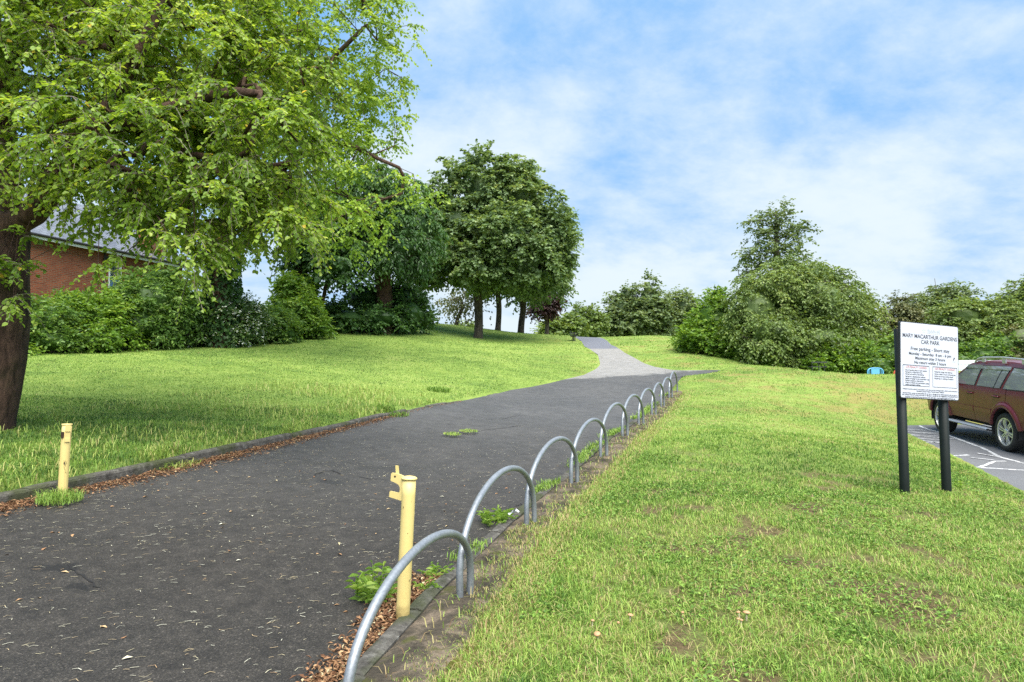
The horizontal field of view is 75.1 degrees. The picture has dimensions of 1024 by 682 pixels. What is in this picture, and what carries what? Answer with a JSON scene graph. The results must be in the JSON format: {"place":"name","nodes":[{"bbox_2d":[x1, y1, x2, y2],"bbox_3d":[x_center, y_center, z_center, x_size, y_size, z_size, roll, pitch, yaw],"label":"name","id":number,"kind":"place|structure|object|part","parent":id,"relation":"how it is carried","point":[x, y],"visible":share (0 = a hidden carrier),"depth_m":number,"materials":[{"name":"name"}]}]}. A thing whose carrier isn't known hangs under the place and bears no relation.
{"place":"outdoors","nodes":[
{"label":"outdoors","id":0,"kind":"place"},
{"bbox_2d":[0,337,680,681],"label":"path","id":1,"kind":"structure","parent":0,"point":[516,426],"depth_m":5.83,"materials":[{"name":"grey asphalt"}]},
{"bbox_2d":[32,485,86,505],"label":"grass tuft","id":2,"kind":"object","parent":1,"relation":"on","point":[51,497],"visible":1,"depth_m":6.50,"materials":[{"name":"green plant"}]},
{"bbox_2d":[58,423,72,493],"bbox_3d":[-4.605,1.331,6.842,0.107,0.958,0.114,1,-4,0],"label":"bollard","id":3,"kind":"object","parent":1,"relation":"on","point":[64,460],"visible":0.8,"depth_m":6.83,"materials":[{"name":"yellow metal"}]},
{"bbox_2d":[138,439,200,469],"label":"grass tuft","id":4,"kind":"object","parent":1,"relation":"on","point":[160,454],"visible":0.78,"depth_m":8.46,"materials":[{"name":"green plant"}]},
{"bbox_2d":[0,400,461,681],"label":"leaf litter","id":5,"kind":"object","parent":1,"relation":"on","point":[385,621],"visible":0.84,"depth_m":5.03,"materials":[{"name":"brown plant"}]},
{"bbox_2d":[1,423,575,681],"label":"stalk litter","id":6,"kind":"object","parent":1,"relation":"on","point":[225,551],"visible":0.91,"depth_m":5.61,"materials":[{"name":"beige plant"}]},
{"bbox_2d":[345,560,397,604],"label":"weed clump","id":7,"kind":"object","parent":1,"relation":"on","point":[365,586],"visible":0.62,"depth_m":4.62,"materials":[{"name":"green plant"}]},
{"bbox_2d":[375,402,409,416],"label":"grass tuft","id":8,"kind":"object","parent":1,"relation":"on","point":[389,410],"visible":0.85,"depth_m":13.73,"materials":[{"name":"green plant"}]},
{"bbox_2d":[413,577,442,590],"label":"weed clump","id":9,"kind":"object","parent":1,"relation":"on","point":[428,584],"visible":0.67,"depth_m":4.81,"materials":[{"name":"green plant"}]},
{"bbox_2d":[416,562,454,576],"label":"weed clump","id":10,"kind":"object","parent":1,"relation":"on","point":[430,571],"visible":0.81,"depth_m":5.20,"materials":[{"name":"green plant"}]},
{"bbox_2d":[443,432,461,435],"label":"grass tuft","id":11,"kind":"object","parent":1,"relation":"on","point":[454,434],"visible":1,"depth_m":11.69,"materials":[{"name":"green plant"}]},
{"bbox_2d":[459,429,477,432],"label":"grass tuft","id":12,"kind":"object","parent":1,"relation":"on","point":[465,430],"visible":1,"depth_m":12.10,"materials":[{"name":"green plant"}]},
{"bbox_2d":[476,505,517,526],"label":"weed clump","id":13,"kind":"object","parent":1,"relation":"on","point":[499,516],"visible":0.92,"depth_m":6.58,"materials":[{"name":"green plant"}]},
{"bbox_2d":[0,323,1023,681],"bbox_3d":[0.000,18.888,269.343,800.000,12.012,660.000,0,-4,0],"label":"ground","id":14,"kind":"structure","parent":0,"point":[862,385],"depth_m":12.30,"materials":[{"name":"green plant"}]},
{"bbox_2d":[29,292,93,353],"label":"hedge shrub","id":15,"kind":"object","parent":14,"relation":"on","point":[61,329],"visible":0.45,"depth_m":20.03,"materials":[{"name":"green plant"}]},
{"bbox_2d":[37,285,150,353],"bbox_3d":[-13.857,-0.497,22.075,3.471,2.788,3.376,0,-4,0],"label":"hedge shrub","id":16,"kind":"object","parent":14,"relation":"on","point":[108,312],"visible":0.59,"depth_m":21.43,"materials":[{"name":"green plant"}]},
{"bbox_2d":[22,193,191,299],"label":"brick house","id":17,"kind":"structure","parent":14,"relation":"on","point":[73,262],"depth_m":27.96,"materials":[{"name":"red brick"}]},
{"bbox_2d":[108,261,121,287],"bbox_3d":[-17.720,-2.930,29.673,0.304,1.250,0.625,0,-4,0],"label":"window","id":18,"kind":"structure","parent":17,"relation":"in","point":[114,268],"depth_m":29.62,"materials":[{"name":"white glass"}]},
{"bbox_2d":[104,263,219,350],"bbox_3d":[-12.808,-0.913,24.062,3.803,3.938,4.097,0,-4,0],"label":"hedge shrub","id":19,"kind":"object","parent":14,"relation":"on","point":[159,297],"visible":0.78,"depth_m":23.30,"materials":[{"name":"green plant"}]},
{"bbox_2d":[0,0,361,430],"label":"lime tree","id":20,"kind":"object","parent":14,"relation":"on","point":[153,112],"visible":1,"depth_m":9.19,"materials":[{"name":"green plant"}]},
{"bbox_2d":[28,329,340,355],"bbox_3d":[-11.802,-0.216,26.085,1.741,2.637,17.921,-1,-4,21],"label":"ground ivy","id":21,"kind":"object","parent":14,"relation":"on","point":[34,350],"visible":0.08,"depth_m":20.08,"materials":[{"name":"green plant"}]},
{"bbox_2d":[0,379,438,489],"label":"seeding grass","id":22,"kind":"structure","parent":14,"relation":"on","point":[206,430],"depth_m":11.57,"materials":[{"name":"green plant"}]},
{"bbox_2d":[184,289,275,347],"bbox_3d":[-11.435,-0.761,26.084,4.292,2.748,3.146,2,-4,-25],"label":"flowering shrub","id":23,"kind":"object","parent":14,"relation":"on","point":[254,321],"visible":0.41,"depth_m":25.92,"materials":[{"name":"green plant"}]},
{"bbox_2d":[0,393,496,503],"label":"kerb","id":24,"kind":"structure","parent":14,"relation":"on","point":[22,493],"depth_m":8.26,"materials":[{"name":"concrete"}]},
{"bbox_2d":[98,0,450,347],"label":"lime tree","id":25,"kind":"object","parent":14,"relation":"on","point":[225,290],"visible":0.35,"depth_m":23.12,"materials":[{"name":"green plant"}]},
{"bbox_2d":[251,299,310,344],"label":"hedge shrub","id":26,"kind":"object","parent":14,"relation":"on","point":[284,329],"visible":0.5,"depth_m":28.12,"materials":[{"name":"green plant"}]},
{"bbox_2d":[265,270,340,339],"bbox_3d":[-9.791,-1.476,31.152,3.532,3.884,4.405,0,-4,0],"label":"hedge shrub","id":27,"kind":"object","parent":14,"relation":"on","point":[292,291],"visible":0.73,"depth_m":30.67,"materials":[{"name":"green plant"}]},
{"bbox_2d":[0,323,611,490],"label":"grass","id":28,"kind":"structure","parent":14,"relation":"on","point":[127,453],"depth_m":12.94,"materials":[{"name":"green plant"}]},
{"bbox_2d":[269,177,376,302],"bbox_3d":[-10.163,-4.205,33.957,7.056,8.254,5.184,-1,-4,22],"label":"broadleaf tree","id":29,"kind":"object","parent":14,"relation":"on","point":[339,271],"visible":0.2,"depth_m":32.58,"materials":[{"name":"green plant"}]},
{"bbox_2d":[304,161,452,333],"bbox_3d":[-7.326,-5.056,35.722,8.260,9.969,7.128,0,-4,0],"label":"chestnut tree","id":30,"kind":"object","parent":14,"relation":"on","point":[410,263],"visible":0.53,"depth_m":34.27,"materials":[{"name":"green plant"}]},
{"bbox_2d":[321,279,439,335],"bbox_3d":[-7.258,-1.685,35.882,5.259,4.014,7.994,-2,-4,25],"label":"bramble","id":31,"kind":"object","parent":14,"relation":"on","point":[408,313],"visible":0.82,"depth_m":34.81,"materials":[{"name":"green plant"}]},
{"bbox_2d":[389,465,416,618],"bbox_3d":[-0.737,1.420,4.357,0.187,1.188,0.106,2,-4,0],"label":"bollard","id":32,"kind":"object","parent":14,"relation":"on","point":[405,495],"visible":0.81,"depth_m":4.33,"materials":[{"name":"yellow metal"}]},
{"bbox_2d":[425,384,451,392],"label":"grass tuft","id":33,"kind":"object","parent":14,"relation":"on","point":[439,389],"visible":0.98,"depth_m":18.23,"materials":[{"name":"green plant"}]},
{"bbox_2d":[447,659,464,669],"bbox_3d":[-0.303,1.782,3.651,0.108,0.061,0.105,0,-4,0],"label":"moss cushion","id":34,"kind":"object","parent":14,"relation":"on","point":[452,662],"visible":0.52,"depth_m":3.63,"materials":[{"name":"green plant"}]},
{"bbox_2d":[432,289,492,326],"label":"leaning tree","id":35,"kind":"object","parent":14,"relation":"on","point":[461,304],"visible":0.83,"depth_m":50.03,"materials":[{"name":"green plant"}]},
{"bbox_2d":[449,319,483,326],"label":"hedge shrub","id":36,"kind":"object","parent":14,"relation":"on","point":[468,323],"visible":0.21,"depth_m":57.65,"materials":[{"name":"green plant"}]},
{"bbox_2d":[391,138,583,338],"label":"maple tree","id":37,"kind":"object","parent":14,"relation":"on","point":[510,233],"visible":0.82,"depth_m":40.80,"materials":[{"name":"green plant"}]},
{"bbox_2d":[340,391,667,681],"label":"kerb","id":38,"kind":"structure","parent":14,"relation":"on","point":[379,649],"depth_m":4.50,"materials":[{"name":"concrete"}]},
{"bbox_2d":[464,270,579,329],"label":"maple tree","id":39,"kind":"object","parent":14,"relation":"on","point":[497,296],"visible":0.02,"depth_m":49.10,"materials":[{"name":"green plant"}]},
{"bbox_2d":[362,390,682,681],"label":"verge strip","id":40,"kind":"object","parent":14,"relation":"on","point":[417,629],"visible":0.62,"depth_m":4.54,"materials":[{"name":"brown soil"}]},
{"bbox_2d":[343,529,473,681],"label":"hoop barrier","id":41,"kind":"object","parent":40,"relation":"on","point":[409,556],"visible":0.91,"depth_m":3.40,"materials":[{"name":"metal"}]},
{"bbox_2d":[465,642,480,651],"bbox_3d":[-0.215,1.789,3.854,0.120,0.073,0.113,0,-4,0],"label":"moss cushion","id":42,"kind":"object","parent":40,"relation":"on","point":[473,648],"visible":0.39,"depth_m":3.83,"materials":[{"name":"green plant"}]},
{"bbox_2d":[456,465,536,597],"bbox_3d":[-0.077,1.535,5.637,0.066,0.906,2.044,-1,-4,17],"label":"hoop barrier","id":43,"kind":"object","parent":40,"relation":"on","point":[493,478],"visible":0.84,"depth_m":5.07,"materials":[{"name":"metal"}]},
{"bbox_2d":[371,391,686,681],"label":"verge grass","id":44,"kind":"structure","parent":40,"relation":"on","point":[613,431],"depth_m":7.66,"materials":[{"name":"green plant"}]},
{"bbox_2d":[524,436,578,524],"bbox_3d":[0.482,1.537,7.480,0.058,0.902,2.074,-1,-4,20],"label":"hoop barrier","id":45,"kind":"object","parent":40,"relation":"on","point":[548,444],"visible":0.83,"depth_m":7.01,"materials":[{"name":"metal"}]},
{"bbox_2d":[569,418,607,482],"bbox_3d":[1.100,1.534,9.318,0.052,0.899,2.078,-1,-4,21],"label":"hoop barrier","id":46,"kind":"object","parent":40,"relation":"on","point":[583,426],"visible":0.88,"depth_m":8.86,"materials":[{"name":"metal"}]},
{"bbox_2d":[599,402,628,456],"bbox_3d":[1.726,1.501,11.160,0.057,0.936,2.096,-1,-4,21],"label":"hoop barrier","id":47,"kind":"object","parent":40,"relation":"on","point":[604,421],"visible":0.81,"depth_m":10.79,"materials":[{"name":"metal"}]},
{"bbox_2d":[503,200,583,332],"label":"maple tree","id":48,"kind":"object","parent":14,"relation":"on","point":[522,314],"visible":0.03,"depth_m":51.13,"materials":[{"name":"green plant"}]},
{"bbox_2d":[525,292,568,333],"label":"copper beech","id":49,"kind":"object","parent":14,"relation":"on","point":[552,310],"visible":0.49,"depth_m":56.69,"materials":[{"name":"brown plant"}]},
{"bbox_2d":[530,312,593,336],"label":"bush","id":50,"kind":"object","parent":14,"relation":"on","point":[565,325],"visible":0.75,"depth_m":69.23,"materials":[{"name":"green plant"}]},
{"bbox_2d":[555,300,615,336],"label":"bush","id":51,"kind":"object","parent":14,"relation":"on","point":[599,325],"visible":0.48,"depth_m":73.33,"materials":[{"name":"green plant"}]},
{"bbox_2d":[594,631,600,640],"bbox_3d":[0.491,1.700,3.813,0.039,0.073,0.040,-4,14,28],"label":"toadstool","id":52,"kind":"object","parent":14,"relation":"on","point":[597,633],"visible":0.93,"depth_m":3.80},
{"bbox_2d":[595,279,649,336],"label":"tree","id":53,"kind":"object","parent":14,"relation":"on","point":[617,302],"visible":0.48,"depth_m":78.58,"materials":[{"name":"green plant"}]},
{"bbox_2d":[621,394,644,435],"bbox_3d":[2.371,1.475,13.000,0.056,0.881,2.090,-1,-4,22],"label":"hoop barrier","id":54,"kind":"object","parent":14,"relation":"on","point":[625,406],"visible":0.86,"depth_m":12.61,"materials":[{"name":"metal"}]},
{"bbox_2d":[611,268,680,336],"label":"tree","id":55,"kind":"object","parent":14,"relation":"on","point":[652,312],"visible":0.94,"depth_m":77.19,"materials":[{"name":"green plant"}]},
{"bbox_2d":[637,388,656,424],"bbox_3d":[3.020,1.494,14.838,0.060,0.897,2.104,-1,-4,22],"label":"hoop barrier","id":56,"kind":"object","parent":14,"relation":"on","point":[639,406],"visible":0.82,"depth_m":14.46,"materials":[{"name":"metal"}]},
{"bbox_2d":[651,382,664,414],"bbox_3d":[3.665,1.489,16.691,0.054,0.909,2.109,-1,-4,21],"label":"hoop barrier","id":57,"kind":"object","parent":14,"relation":"on","point":[656,384],"visible":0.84,"depth_m":16.44,"materials":[{"name":"metal"}]},
{"bbox_2d":[660,377,672,406],"bbox_3d":[4.307,1.466,18.527,0.055,0.938,2.058,-1,-4,22],"label":"hoop barrier","id":58,"kind":"object","parent":14,"relation":"on","point":[664,380],"visible":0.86,"depth_m":18.23,"materials":[{"name":"metal"}]},
{"bbox_2d":[668,371,677,397],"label":"hoop barrier","id":59,"kind":"object","parent":14,"relation":"on","point":[676,383],"visible":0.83,"depth_m":20.09,"materials":[{"name":"metal"}]},
{"bbox_2d":[658,284,701,336],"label":"tree","id":60,"kind":"object","parent":14,"relation":"on","point":[684,302],"visible":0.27,"depth_m":79.29,"materials":[{"name":"green plant"}]},
{"bbox_2d":[666,370,719,377],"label":"footpath","id":61,"kind":"structure","parent":14,"relation":"on","point":[680,373],"depth_m":26.05,"materials":[{"name":"concrete"}]},
{"bbox_2d":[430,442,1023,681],"bbox_3d":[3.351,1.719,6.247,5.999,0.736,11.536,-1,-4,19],"label":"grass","id":62,"kind":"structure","parent":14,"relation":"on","point":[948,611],"depth_m":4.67,"materials":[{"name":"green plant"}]},
{"bbox_2d":[667,284,792,368],"bbox_3d":[10.523,-0.439,31.990,4.055,5.021,6.836,3,-5,-39],"label":"hedge shrub","id":63,"kind":"object","parent":14,"relation":"on","point":[699,331],"visible":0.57,"depth_m":32.19,"materials":[{"name":"green plant"}]},
{"bbox_2d":[743,610,750,620],"bbox_3d":[1.424,1.677,4.042,0.048,0.077,0.047,4,-9,6],"label":"toadstool","id":64,"kind":"object","parent":14,"relation":"on","point":[746,612],"visible":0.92,"depth_m":4.04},
{"bbox_2d":[729,195,822,287],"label":"alder tree","id":65,"kind":"object","parent":14,"relation":"on","point":[774,242],"visible":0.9,"depth_m":40.23,"materials":[{"name":"green plant"}]},
{"bbox_2d":[711,253,894,370],"bbox_3d":[13.254,-0.897,30.564,8.451,6.611,6.151,2,-4,-31],"label":"hawthorn tree","id":66,"kind":"object","parent":14,"relation":"on","point":[784,307],"visible":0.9,"depth_m":29.84,"materials":[{"name":"green plant"}]},
{"bbox_2d":[807,362,826,370],"bbox_3d":[11.515,1.019,25.138,0.623,0.476,0.335,0,-4,-6],"label":"bench","id":67,"kind":"object","parent":14,"relation":"on","point":[818,366],"visible":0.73,"depth_m":25.00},
{"bbox_2d":[786,321,889,373],"bbox_3d":[13.970,0.653,29.542,4.312,3.047,4.301,0,-4,0],"label":"hedge shrub","id":68,"kind":"object","parent":14,"relation":"on","point":[846,363],"visible":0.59,"depth_m":28.15,"materials":[{"name":"green plant"}]},
{"bbox_2d":[867,368,883,373],"bbox_3d":[13.087,1.176,23.974,0.604,0.440,0.044,0,-4,0],"label":"activity frame","id":69,"kind":"object","parent":14,"relation":"on","point":[875,370],"visible":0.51,"depth_m":23.97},
{"bbox_2d":[856,327,895,373],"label":"hedge shrub","id":70,"kind":"object","parent":14,"relation":"on","point":[887,345],"visible":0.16,"depth_m":28.25,"materials":[{"name":"green plant"}]},
{"bbox_2d":[874,290,934,342],"bbox_3d":[18.589,0.018,32.146,4.338,4.942,2.878,0,-4,0],"label":"belt tree","id":71,"kind":"object","parent":14,"relation":"on","point":[902,310],"visible":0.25,"depth_m":31.77,"materials":[{"name":"green plant"}]},
{"bbox_2d":[893,321,958,493],"bbox_3d":[5.278,1.033,8.461,1.040,2.547,0.146,1,-4,-19],"label":"car park sign","id":72,"kind":"object","parent":14,"relation":"on","point":[926,361],"visible":1,"depth_m":8.42,"materials":[{"name":"white metal"}]},
{"bbox_2d":[900,277,986,319],"bbox_3d":[23.274,-0.398,36.116,4.772,6.212,3.314,0,-4,0],"label":"belt tree","id":73,"kind":"object","parent":14,"relation":"on","point":[946,291],"visible":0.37,"depth_m":35.69,"materials":[{"name":"green plant"}]},
{"bbox_2d":[935,480,963,488],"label":"nettle clump","id":74,"kind":"object","parent":14,"relation":"on","point":[959,483],"visible":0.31,"depth_m":8.90,"materials":[{"name":"green plant"}]},
{"bbox_2d":[907,424,1023,489],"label":"car park","id":75,"kind":"structure","parent":14,"relation":"on","point":[982,449],"depth_m":13.65,"materials":[{"name":"asphalt"}]},
{"bbox_2d":[928,357,1023,450],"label":"car","id":76,"kind":"object","parent":75,"relation":"on","point":[991,392],"visible":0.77,"depth_m":14.03,"materials":[{"name":"red paint"}]},
{"bbox_3d":[10.291,1.361,15.264,0.075,0.756,1.103,-1,0,9],"label":"door","id":77,"kind":"part","parent":76,"relation":"part of","materials":[{"name":"red paint"}]},
{"bbox_3d":[10.097,1.364,14.112,0.075,0.756,1.215,-1,0,9],"label":"door","id":78,"kind":"part","parent":76,"relation":"part of","materials":[{"name":"red paint"}]},
{"bbox_2d":[920,293,1023,346],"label":"belt tree","id":79,"kind":"object","parent":14,"relation":"on","point":[968,318],"visible":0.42,"depth_m":29.52,"materials":[{"name":"green plant"}]},
{"bbox_2d":[958,360,988,370],"bbox_3d":[15.956,1.239,22.989,1.350,1.154,0.097,0,-4,0],"label":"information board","id":80,"kind":"object","parent":14,"relation":"on","point":[963,364],"visible":0.09,"depth_m":22.98,"materials":[{"name":"white"}]},
{"bbox_2d":[958,324,1023,359],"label":"hedge shrub","id":81,"kind":"object","parent":14,"relation":"on","point":[995,345],"visible":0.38,"depth_m":27.59,"materials":[{"name":"green plant"}]},
{"bbox_2d":[988,273,1023,328],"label":"belt tree","id":82,"kind":"object","parent":14,"relation":"on","point":[1013,291],"visible":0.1,"depth_m":31.02,"materials":[{"name":"green plant"}]},
{"bbox_2d":[991,323,1023,358],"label":"hedge shrub","id":83,"kind":"object","parent":14,"relation":"on","point":[1021,346],"visible":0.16,"depth_m":27.72,"materials":[{"name":"green plant"}]},
{"bbox_2d":[2,0,1023,333],"label":"sky","id":84,"kind":"structure","parent":0,"point":[895,128],"materials":[{"name":"blue"}]}
]}

